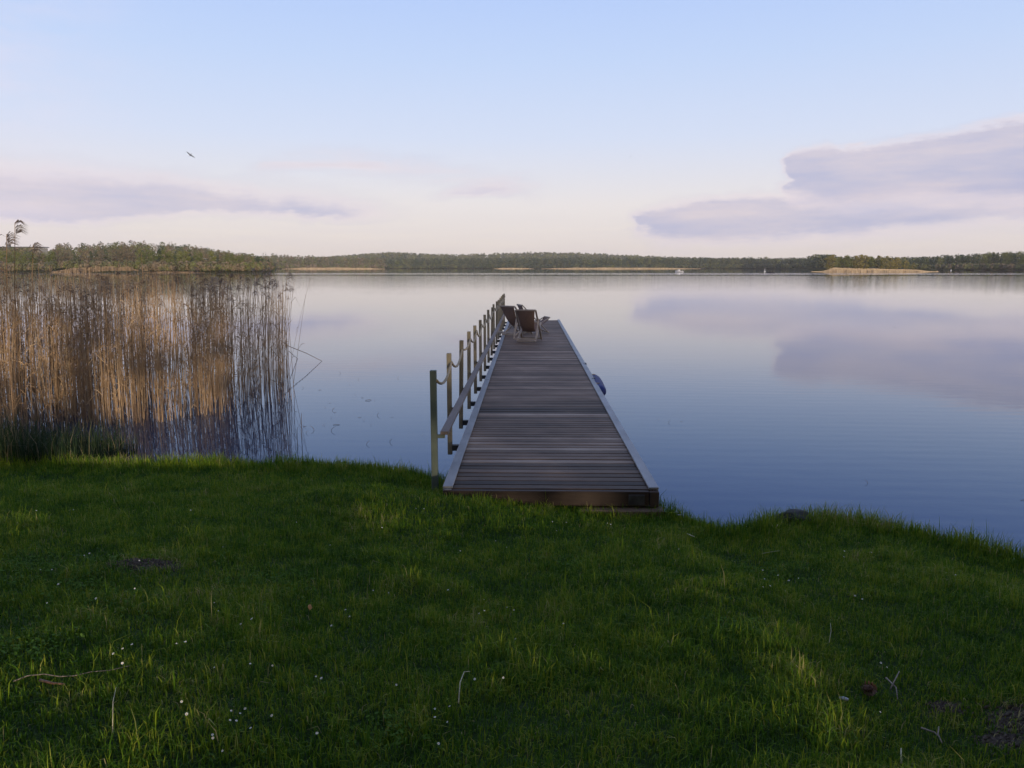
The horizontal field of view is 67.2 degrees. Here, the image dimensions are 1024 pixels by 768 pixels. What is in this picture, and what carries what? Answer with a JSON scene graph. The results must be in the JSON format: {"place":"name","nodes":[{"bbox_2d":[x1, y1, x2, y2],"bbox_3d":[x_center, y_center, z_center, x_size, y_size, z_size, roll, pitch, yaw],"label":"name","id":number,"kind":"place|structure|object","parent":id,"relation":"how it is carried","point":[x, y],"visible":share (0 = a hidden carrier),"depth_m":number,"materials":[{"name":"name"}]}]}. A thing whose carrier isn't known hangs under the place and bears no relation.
{"place":"outdoors","nodes":[
{"label":"outdoors","id":0,"kind":"place"},
{"bbox_2d":[0,255,1022,272],"bbox_3d":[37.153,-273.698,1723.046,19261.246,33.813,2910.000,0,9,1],"label":"hills","id":1,"kind":"structure","parent":0,"point":[240,271],"depth_m":637.76,"materials":[{"name":"green plant"}]},
{"bbox_2d":[1,250,12,262],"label":"leafy tree","id":2,"kind":"object","parent":1,"relation":"on","point":[8,260],"visible":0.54,"depth_m":393.11,"materials":[{"name":"green plant"}]},
{"bbox_2d":[8,251,19,261],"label":"leafy tree","id":3,"kind":"object","parent":1,"relation":"on","point":[12,256],"visible":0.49,"depth_m":396.34,"materials":[{"name":"green plant"}]},
{"bbox_2d":[15,251,25,263],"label":"leafy tree","id":4,"kind":"object","parent":1,"relation":"on","point":[18,254],"visible":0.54,"depth_m":388.16,"materials":[{"name":"green plant"}]},
{"bbox_2d":[4,245,48,254],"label":"flat roofed building","id":5,"kind":"structure","parent":1,"relation":"on","point":[42,249],"depth_m":637.80,"materials":[{"name":"paint"}]},
{"bbox_2d":[19,252,34,262],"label":"leafy tree","id":6,"kind":"object","parent":1,"relation":"on","point":[26,258],"visible":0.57,"depth_m":384.99,"materials":[{"name":"green plant"}]},
{"bbox_2d":[29,253,38,262],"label":"leafy tree","id":7,"kind":"object","parent":1,"relation":"on","point":[33,254],"visible":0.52,"depth_m":392.21,"materials":[{"name":"green plant"}]},
{"bbox_2d":[35,251,44,261],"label":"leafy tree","id":8,"kind":"object","parent":1,"relation":"on","point":[40,257],"visible":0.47,"depth_m":406.02,"materials":[{"name":"green plant"}]},
{"bbox_2d":[44,252,55,261],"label":"leafy tree","id":9,"kind":"object","parent":1,"relation":"on","point":[49,253],"visible":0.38,"depth_m":403.49,"materials":[{"name":"green plant"}]},
{"bbox_2d":[47,250,57,268],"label":"leafy tree","id":10,"kind":"object","parent":1,"relation":"on","point":[51,258],"visible":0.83,"depth_m":400.35,"materials":[{"name":"green plant"}]},
{"bbox_2d":[52,250,63,261],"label":"bare tree","id":11,"kind":"object","parent":1,"relation":"on","point":[56,253],"visible":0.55,"depth_m":438.34,"materials":[{"name":"green plant"}]},
{"bbox_2d":[58,251,70,260],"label":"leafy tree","id":12,"kind":"object","parent":1,"relation":"on","point":[64,257],"visible":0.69,"depth_m":436.46,"materials":[{"name":"green plant"}]},
{"bbox_2d":[63,250,74,259],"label":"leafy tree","id":13,"kind":"object","parent":1,"relation":"on","point":[71,256],"visible":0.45,"depth_m":444.60,"materials":[{"name":"green plant"}]},
{"bbox_2d":[75,247,84,261],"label":"bare tree","id":14,"kind":"object","parent":1,"relation":"on","point":[78,250],"visible":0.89,"depth_m":452.83,"materials":[{"name":"green plant"}]},
{"bbox_2d":[2,266,202,272],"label":"shore reeds","id":15,"kind":"object","parent":1,"relation":"on","point":[105,268],"visible":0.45,"depth_m":358.72,"materials":[{"name":"plant"}]},
{"bbox_2d":[111,248,121,261],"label":"bare tree","id":16,"kind":"object","parent":1,"relation":"on","point":[115,255],"visible":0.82,"depth_m":437.30,"materials":[{"name":"green plant"}]},
{"bbox_2d":[117,246,130,260],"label":"bare tree","id":17,"kind":"object","parent":1,"relation":"on","point":[120,251],"visible":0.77,"depth_m":438.74,"materials":[{"name":"green plant"}]},
{"bbox_2d":[121,245,132,261],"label":"bare tree","id":18,"kind":"object","parent":1,"relation":"on","point":[126,253],"visible":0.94,"depth_m":439.39,"materials":[{"name":"green plant"}]},
{"bbox_2d":[125,246,139,260],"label":"bare tree","id":19,"kind":"object","parent":1,"relation":"on","point":[129,249],"visible":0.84,"depth_m":440.79,"materials":[{"name":"green plant"}]},
{"bbox_2d":[0,240,274,270],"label":"hillside wood","id":20,"kind":"object","parent":1,"relation":"on","point":[187,265],"visible":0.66,"depth_m":398.40,"materials":[{"name":"green plant"}]},
{"bbox_2d":[135,247,144,267],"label":"leafy tree","id":21,"kind":"object","parent":1,"relation":"on","point":[141,259],"visible":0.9,"depth_m":364.84,"materials":[{"name":"green plant"}]},
{"bbox_2d":[139,249,151,263],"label":"leafy tree","id":22,"kind":"object","parent":1,"relation":"on","point":[144,256],"visible":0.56,"depth_m":364.09,"materials":[{"name":"green plant"}]},
{"bbox_2d":[148,251,157,260],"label":"leafy tree","id":23,"kind":"object","parent":1,"relation":"on","point":[154,258],"visible":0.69,"depth_m":357.44,"materials":[{"name":"green plant"}]},
{"bbox_2d":[158,248,171,262],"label":"leafy tree","id":24,"kind":"object","parent":1,"relation":"on","point":[166,256],"visible":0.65,"depth_m":376.38,"materials":[{"name":"green plant"}]},
{"bbox_2d":[165,251,177,262],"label":"leafy tree","id":25,"kind":"object","parent":1,"relation":"on","point":[171,256],"visible":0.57,"depth_m":378.08,"materials":[{"name":"green plant"}]},
{"bbox_2d":[175,250,183,270],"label":"leafy tree","id":26,"kind":"object","parent":1,"relation":"on","point":[179,257],"visible":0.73,"depth_m":360.56,"materials":[{"name":"green plant"}]},
{"bbox_2d":[177,250,191,270],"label":"leafy tree","id":27,"kind":"object","parent":1,"relation":"on","point":[185,253],"visible":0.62,"depth_m":358.08,"materials":[{"name":"green plant"}]},
{"bbox_2d":[195,251,203,261],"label":"leafy tree","id":28,"kind":"object","parent":1,"relation":"on","point":[199,258],"visible":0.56,"depth_m":361.03,"materials":[{"name":"green plant"}]},
{"bbox_2d":[207,250,215,261],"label":"leafy tree","id":29,"kind":"object","parent":1,"relation":"on","point":[211,256],"visible":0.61,"depth_m":372.27,"materials":[{"name":"green plant"}]},
{"bbox_2d":[230,252,236,263],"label":"leafy tree","id":30,"kind":"object","parent":1,"relation":"on","point":[232,258],"visible":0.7,"depth_m":356.87,"materials":[{"name":"green plant"}]},
{"bbox_2d":[262,253,836,268],"bbox_3d":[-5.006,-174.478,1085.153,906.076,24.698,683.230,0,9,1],"label":"wood","id":31,"kind":"object","parent":1,"relation":"on","point":[309,261],"visible":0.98,"depth_m":1190.56,"materials":[{"name":"green plant"}]},
{"bbox_2d":[312,251,913,265],"bbox_3d":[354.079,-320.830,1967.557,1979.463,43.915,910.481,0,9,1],"label":"hilltop wood","id":32,"kind":"object","parent":1,"relation":"on","point":[400,255],"visible":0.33,"depth_m":1929.91,"materials":[{"name":"green plant"}]},
{"bbox_2d":[836,251,1023,269],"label":"wood","id":33,"kind":"object","parent":1,"relation":"on","point":[967,265],"visible":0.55,"depth_m":679.86,"materials":[{"name":"green plant"}]},
{"bbox_2d":[964,255,971,262],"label":"leafy tree","id":34,"kind":"object","parent":1,"relation":"on","point":[968,259],"visible":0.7,"depth_m":678.86,"materials":[{"name":"green plant"}]},
{"bbox_2d":[980,255,986,263],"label":"leafy tree","id":35,"kind":"object","parent":1,"relation":"on","point":[983,260],"visible":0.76,"depth_m":653.78,"materials":[{"name":"green plant"}]},
{"bbox_2d":[985,252,992,263],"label":"leafy tree","id":36,"kind":"object","parent":1,"relation":"on","point":[988,259],"visible":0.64,"depth_m":660.58,"materials":[{"name":"green plant"}]},
{"bbox_2d":[1002,251,1010,265],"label":"leafy tree","id":37,"kind":"object","parent":1,"relation":"on","point":[1006,259],"visible":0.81,"depth_m":646.97,"materials":[{"name":"green plant"}]},
{"bbox_2d":[1006,252,1014,264],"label":"leafy tree","id":38,"kind":"object","parent":1,"relation":"on","point":[1011,253],"visible":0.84,"depth_m":649.13,"materials":[{"name":"green plant"}]},
{"bbox_2d":[1015,251,1023,264],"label":"leafy tree","id":39,"kind":"object","parent":1,"relation":"on","point":[1020,252],"visible":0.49,"depth_m":642.41,"materials":[{"name":"green plant"}]},
{"bbox_2d":[0,269,1023,554],"bbox_3d":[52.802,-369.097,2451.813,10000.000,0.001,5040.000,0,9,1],"label":"lake water","id":40,"kind":"structure","parent":0,"point":[890,393],"depth_m":17.85,"materials":[{"name":"blue liquid"}]},
{"bbox_2d":[0,232,21,425],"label":"tall reed","id":41,"kind":"object","parent":40,"relation":"in","point":[8,239],"visible":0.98,"depth_m":10.28,"materials":[{"name":"brown plant"}]},
{"bbox_2d":[14,220,28,443],"bbox_3d":[-6.805,-0.525,10.813,0.341,3.496,0.248,0,9,1],"label":"tall reed","id":42,"kind":"object","parent":40,"relation":"in","point":[19,231],"visible":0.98,"depth_m":10.71,"materials":[{"name":"brown plant"}]},
{"bbox_2d":[29,242,44,428],"bbox_3d":[-7.130,-0.518,11.689,0.329,3.221,0.217,-4,10,-25],"label":"tall reed","id":43,"kind":"object","parent":40,"relation":"in","point":[35,246],"visible":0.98,"depth_m":11.64,"materials":[{"name":"brown plant"}]},
{"bbox_2d":[0,253,308,437],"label":"reed bed","id":44,"kind":"object","parent":40,"relation":"in","point":[76,363],"visible":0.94,"depth_m":13.78,"materials":[{"name":"brown plant"}]},
{"bbox_2d":[189,267,212,410],"bbox_3d":[-5.375,-0.542,13.261,0.239,2.921,0.255,3,9,17],"label":"reed stalk","id":45,"kind":"object","parent":40,"relation":"in","point":[205,323],"visible":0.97,"depth_m":13.23,"materials":[{"name":"brown plant"}]},
{"bbox_2d":[213,286,221,413],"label":"reed stalk","id":46,"kind":"object","parent":40,"relation":"in","point":[216,340],"visible":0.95,"depth_m":12.91,"materials":[{"name":"brown plant"}]},
{"bbox_2d":[208,277,230,411],"bbox_3d":[-4.973,-0.435,13.048,0.239,2.726,0.255,8,12,43],"label":"reed stalk","id":47,"kind":"object","parent":40,"relation":"in","point":[217,282],"visible":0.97,"depth_m":12.98,"materials":[{"name":"brown plant"}]},
{"bbox_2d":[215,276,225,411],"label":"reed stalk","id":48,"kind":"object","parent":40,"relation":"in","point":[221,336],"visible":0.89,"depth_m":13.49,"materials":[{"name":"brown plant"}]},
{"bbox_2d":[223,285,235,403],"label":"reed stalk","id":49,"kind":"object","parent":40,"relation":"in","point":[231,342],"visible":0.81,"depth_m":13.97,"materials":[{"name":"brown plant"}]},
{"bbox_2d":[221,280,240,411],"bbox_3d":[-4.711,-0.418,13.126,0.216,2.679,0.285,4,10,26],"label":"reed stalk","id":50,"kind":"object","parent":40,"relation":"in","point":[228,287],"visible":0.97,"depth_m":13.19,"materials":[{"name":"brown plant"}]},
{"bbox_2d":[225,294,248,412],"bbox_3d":[-4.794,-0.352,13.433,0.285,2.426,0.219,1,9,4],"label":"reed stalk","id":51,"kind":"object","parent":40,"relation":"in","point":[240,346],"visible":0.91,"depth_m":13.45,"materials":[{"name":"brown plant"}]},
{"bbox_2d":[243,277,251,399],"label":"reed stalk","id":52,"kind":"object","parent":40,"relation":"in","point":[243,322],"visible":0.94,"depth_m":14.70,"materials":[{"name":"brown plant"}]},
{"bbox_2d":[242,317,252,403],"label":"reed stalk","id":53,"kind":"object","parent":40,"relation":"in","point":[248,363],"visible":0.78,"depth_m":14.41,"materials":[{"name":"beige plant"}]},
{"bbox_2d":[246,268,260,389],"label":"reed stalk","id":54,"kind":"object","parent":40,"relation":"in","point":[256,315],"visible":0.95,"depth_m":15.11,"materials":[{"name":"brown plant"}]},
{"bbox_2d":[249,278,262,408],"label":"reed stalk","id":55,"kind":"object","parent":40,"relation":"in","point":[255,340],"visible":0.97,"depth_m":13.68,"materials":[{"name":"brown plant"}]},
{"bbox_2d":[251,287,271,404],"bbox_3d":[-4.594,-0.496,14.133,0.285,2.529,0.219,-1,9,-7],"label":"reed stalk","id":56,"kind":"object","parent":40,"relation":"in","point":[256,292],"visible":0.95,"depth_m":14.13,"materials":[{"name":"brown plant"}]},
{"bbox_2d":[257,271,273,383],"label":"reed stalk","id":57,"kind":"object","parent":40,"relation":"in","point":[268,317],"visible":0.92,"depth_m":15.20,"materials":[{"name":"brown plant"}]},
{"bbox_2d":[264,292,270,395],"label":"reed stalk","id":58,"kind":"object","parent":40,"relation":"in","point":[264,356],"visible":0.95,"depth_m":13.99,"materials":[{"name":"brown plant"}]},
{"bbox_2d":[265,281,270,401],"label":"reed stalk","id":59,"kind":"object","parent":40,"relation":"in","point":[265,321],"visible":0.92,"depth_m":14.45,"materials":[{"name":"brown plant"}]},
{"bbox_2d":[263,267,279,382],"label":"reed stalk","id":60,"kind":"object","parent":40,"relation":"in","point":[272,290],"visible":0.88,"depth_m":16.00,"materials":[{"name":"brown plant"}]},
{"bbox_2d":[268,279,277,378],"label":"reed stalk","id":61,"kind":"object","parent":40,"relation":"in","point":[268,323],"visible":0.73,"depth_m":15.78,"materials":[{"name":"brown plant"}]},
{"bbox_2d":[273,279,288,387],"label":"reed stalk","id":62,"kind":"object","parent":40,"relation":"in","point":[283,323],"visible":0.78,"depth_m":15.45,"materials":[{"name":"brown plant"}]},
{"bbox_2d":[275,291,291,399],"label":"reed stalk","id":63,"kind":"object","parent":40,"relation":"in","point":[286,342],"visible":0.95,"depth_m":14.77,"materials":[{"name":"brown plant"}]},
{"bbox_2d":[282,283,290,398],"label":"reed stalk","id":64,"kind":"object","parent":40,"relation":"in","point":[282,314],"visible":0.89,"depth_m":14.91,"materials":[{"name":"brown plant"}]},
{"bbox_2d":[285,286,293,391],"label":"reed stalk","id":65,"kind":"object","parent":40,"relation":"in","point":[291,288],"visible":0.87,"depth_m":15.72,"materials":[{"name":"brown plant"}]},
{"bbox_2d":[286,273,294,401],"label":"reed stalk","id":66,"kind":"object","parent":40,"relation":"in","point":[286,359],"visible":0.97,"depth_m":14.58,"materials":[{"name":"brown plant"}]},
{"bbox_2d":[288,319,293,388],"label":"reed stalk","id":67,"kind":"object","parent":40,"relation":"in","point":[291,358],"visible":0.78,"depth_m":15.23,"materials":[{"name":"brown plant"}]},
{"bbox_2d":[292,267,690,268],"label":"reed belt","id":68,"kind":"object","parent":40,"relation":"in","point":[511,268],"visible":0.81,"depth_m":1114.95,"materials":[{"name":"beige plant"}]},
{"bbox_2d":[443,319,663,518],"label":"jetty","id":69,"kind":"object","parent":40,"relation":"in","point":[543,418],"visible":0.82,"depth_m":9.44,"materials":[{"name":"wood"}]},
{"bbox_2d":[430,294,506,491],"bbox_3d":[-0.495,-1.093,19.232,0.188,1.597,23.030,0,9,1],"label":"railing","id":70,"kind":"object","parent":69,"relation":"attached to","point":[457,408],"visible":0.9,"depth_m":10.83,"materials":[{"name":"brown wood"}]},
{"bbox_2d":[498,305,532,335],"bbox_3d":[0.133,-1.992,23.952,0.674,0.918,1.008,7,11,39],"label":"deck chair","id":71,"kind":"object","parent":69,"relation":"on","point":[509,313],"visible":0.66,"depth_m":23.70,"materials":[{"name":"brown wood"}]},
{"bbox_2d":[513,309,541,341],"bbox_3d":[0.476,-1.683,21.912,0.674,0.918,1.008,2,9,13],"label":"deck chair","id":72,"kind":"object","parent":69,"relation":"on","point":[525,319],"visible":1,"depth_m":21.62,"materials":[{"name":"brown fabric"}]},
{"bbox_2d":[517,304,549,333],"bbox_3d":[0.656,-2.082,24.548,1.008,0.918,0.674,-3,9,-17],"label":"deck chair","id":73,"kind":"object","parent":69,"relation":"on","point":[544,319],"visible":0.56,"depth_m":24.44,"materials":[{"name":"brown wood"}]},
{"bbox_2d":[592,374,605,395],"bbox_3d":[1.598,-0.010,14.532,0.220,0.240,2.101,0,9,2],"label":"dock fender","id":74,"kind":"object","parent":69,"relation":"hanging from","point":[599,382],"visible":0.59,"depth_m":13.84,"materials":[{"name":"blue plastic"}]},
{"bbox_2d":[0,449,1023,767],"bbox_3d":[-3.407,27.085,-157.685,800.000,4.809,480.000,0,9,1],"label":"ground","id":75,"kind":"structure","parent":0,"point":[512,722],"depth_m":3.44,"materials":[{"name":"green plant"}]},
{"bbox_2d":[39,679,64,684],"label":"twig","id":76,"kind":"object","parent":75,"relation":"on","point":[47,681],"visible":0.84,"depth_m":2.98,"materials":[{"name":"wood"}]},
{"bbox_2d":[13,665,129,681],"bbox_3d":[-1.742,1.151,3.062,0.402,0.040,0.058,-3,9,-21],"label":"twig","id":77,"kind":"object","parent":75,"relation":"on","point":[65,676],"visible":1,"depth_m":3.04,"materials":[{"name":"brown wood"}]},
{"bbox_2d":[0,405,153,466],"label":"sedge","id":78,"kind":"object","parent":75,"relation":"on","point":[37,445],"visible":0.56,"depth_m":9.86,"materials":[{"name":"green plant"}]},
{"bbox_2d":[112,689,115,732],"bbox_3d":[-1.415,1.155,2.741,0.006,0.047,0.236,-4,9,-24],"label":"straw","id":79,"kind":"object","parent":75,"relation":"on","point":[112,712],"visible":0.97,"depth_m":2.70,"materials":[{"name":"plant"}]},
{"bbox_2d":[0,545,847,748],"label":"lawn weeds","id":80,"kind":"object","parent":75,"relation":"on","point":[129,600],"visible":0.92,"depth_m":4.36,"materials":[{"name":"green plant"}]},
{"bbox_2d":[458,671,469,703],"bbox_3d":[-0.208,1.272,3.274,0.017,0.053,0.296,1,9,6],"label":"straw","id":81,"kind":"object","parent":75,"relation":"on","point":[459,686],"visible":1,"depth_m":3.21,"materials":[{"name":"beige plant"}]},
{"bbox_2d":[40,558,1023,758],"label":"soil crumbs","id":82,"kind":"object","parent":75,"relation":"on","point":[941,704],"visible":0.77,"depth_m":3.41,"materials":[{"name":"brown soil"}]},
{"bbox_2d":[771,509,810,525],"bbox_3d":[2.576,1.252,7.140,0.375,0.173,0.208,0,9,1],"label":"boulder","id":83,"kind":"object","parent":75,"relation":"on","point":[796,512],"visible":0.48,"depth_m":7.08,"materials":[{"name":"grey stone"}]},
{"bbox_2d":[861,681,876,695],"bbox_3d":[1.669,1.424,3.606,0.068,0.068,0.073,-4,-15,-27],"label":"pine cone","id":84,"kind":"object","parent":75,"relation":"on","point":[870,688],"visible":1,"depth_m":3.60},
{"bbox_2d":[885,671,899,699],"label":"twig","id":85,"kind":"object","parent":75,"relation":"on","point":[893,684],"visible":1,"depth_m":3.65,"materials":[{"name":"grey wood"}]},
{"bbox_2d":[921,726,942,743],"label":"twig","id":86,"kind":"object","parent":75,"relation":"on","point":[937,733],"visible":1,"depth_m":3.25,"materials":[{"name":"grey wood"}]},
{"bbox_2d":[0,0,1023,262],"label":"sky","id":87,"kind":"structure","parent":0,"point":[771,129],"materials":[{"name":"blue"}]},
{"bbox_2d":[812,269,937,270],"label":"spit","id":88,"kind":"structure","parent":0,"point":[910,269],"depth_m":531.82,"materials":[{"name":"beige sand"}]},
{"bbox_2d":[824,256,837,268],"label":"yellow tree","id":89,"kind":"object","parent":88,"relation":"on","point":[829,264],"visible":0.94,"depth_m":514.03,"materials":[{"name":"green plant"}]},
{"bbox_2d":[827,255,839,267],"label":"yellow tree","id":90,"kind":"object","parent":88,"relation":"on","point":[832,256],"visible":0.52,"depth_m":539.76,"materials":[{"name":"green plant"}]},
{"bbox_2d":[835,257,841,267],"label":"leafy tree","id":91,"kind":"object","parent":88,"relation":"on","point":[838,259],"visible":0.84,"depth_m":527.85,"materials":[{"name":"green plant"}]},
{"bbox_2d":[840,255,853,267],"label":"leafy tree","id":92,"kind":"object","parent":88,"relation":"on","point":[846,262],"visible":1,"depth_m":512.92,"materials":[{"name":"green plant"}]},
{"bbox_2d":[847,255,861,268],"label":"yellow tree","id":93,"kind":"object","parent":88,"relation":"on","point":[854,266],"visible":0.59,"depth_m":532.86,"materials":[{"name":"green plant"}]},
{"bbox_2d":[852,255,862,268],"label":"yellow tree","id":94,"kind":"object","parent":88,"relation":"on","point":[857,258],"visible":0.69,"depth_m":525.89,"materials":[{"name":"green plant"}]},
{"bbox_2d":[857,255,869,268],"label":"yellow tree","id":95,"kind":"object","parent":88,"relation":"on","point":[863,264],"visible":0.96,"depth_m":513.36,"materials":[{"name":"green plant"}]},
{"bbox_2d":[867,256,875,266],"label":"leafy tree","id":96,"kind":"object","parent":88,"relation":"on","point":[871,261],"visible":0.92,"depth_m":528.10,"materials":[{"name":"green plant"}]},
{"bbox_2d":[811,267,938,271],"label":"spit reeds","id":97,"kind":"object","parent":88,"relation":"on","point":[836,269],"visible":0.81,"depth_m":417.11,"materials":[{"name":"beige plant"}]},
{"bbox_2d":[872,255,885,268],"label":"yellow tree","id":98,"kind":"object","parent":88,"relation":"on","point":[878,260],"visible":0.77,"depth_m":536.20,"materials":[{"name":"green plant"}]},
{"bbox_2d":[881,256,889,268],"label":"yellow tree","id":99,"kind":"object","parent":88,"relation":"on","point":[885,259],"visible":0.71,"depth_m":527.86,"materials":[{"name":"green plant"}]},
{"bbox_2d":[885,258,896,268],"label":"yellow tree","id":100,"kind":"object","parent":88,"relation":"on","point":[888,263],"visible":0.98,"depth_m":509.90,"materials":[{"name":"green plant"}]},
{"bbox_2d":[891,257,900,268],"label":"yellow tree","id":101,"kind":"object","parent":88,"relation":"on","point":[896,262],"visible":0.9,"depth_m":514.56,"materials":[{"name":"green plant"}]},
{"bbox_2d":[902,260,908,268],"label":"yellow tree","id":102,"kind":"object","parent":88,"relation":"on","point":[904,266],"visible":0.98,"depth_m":522.35,"materials":[{"name":"green plant"}]}
]}

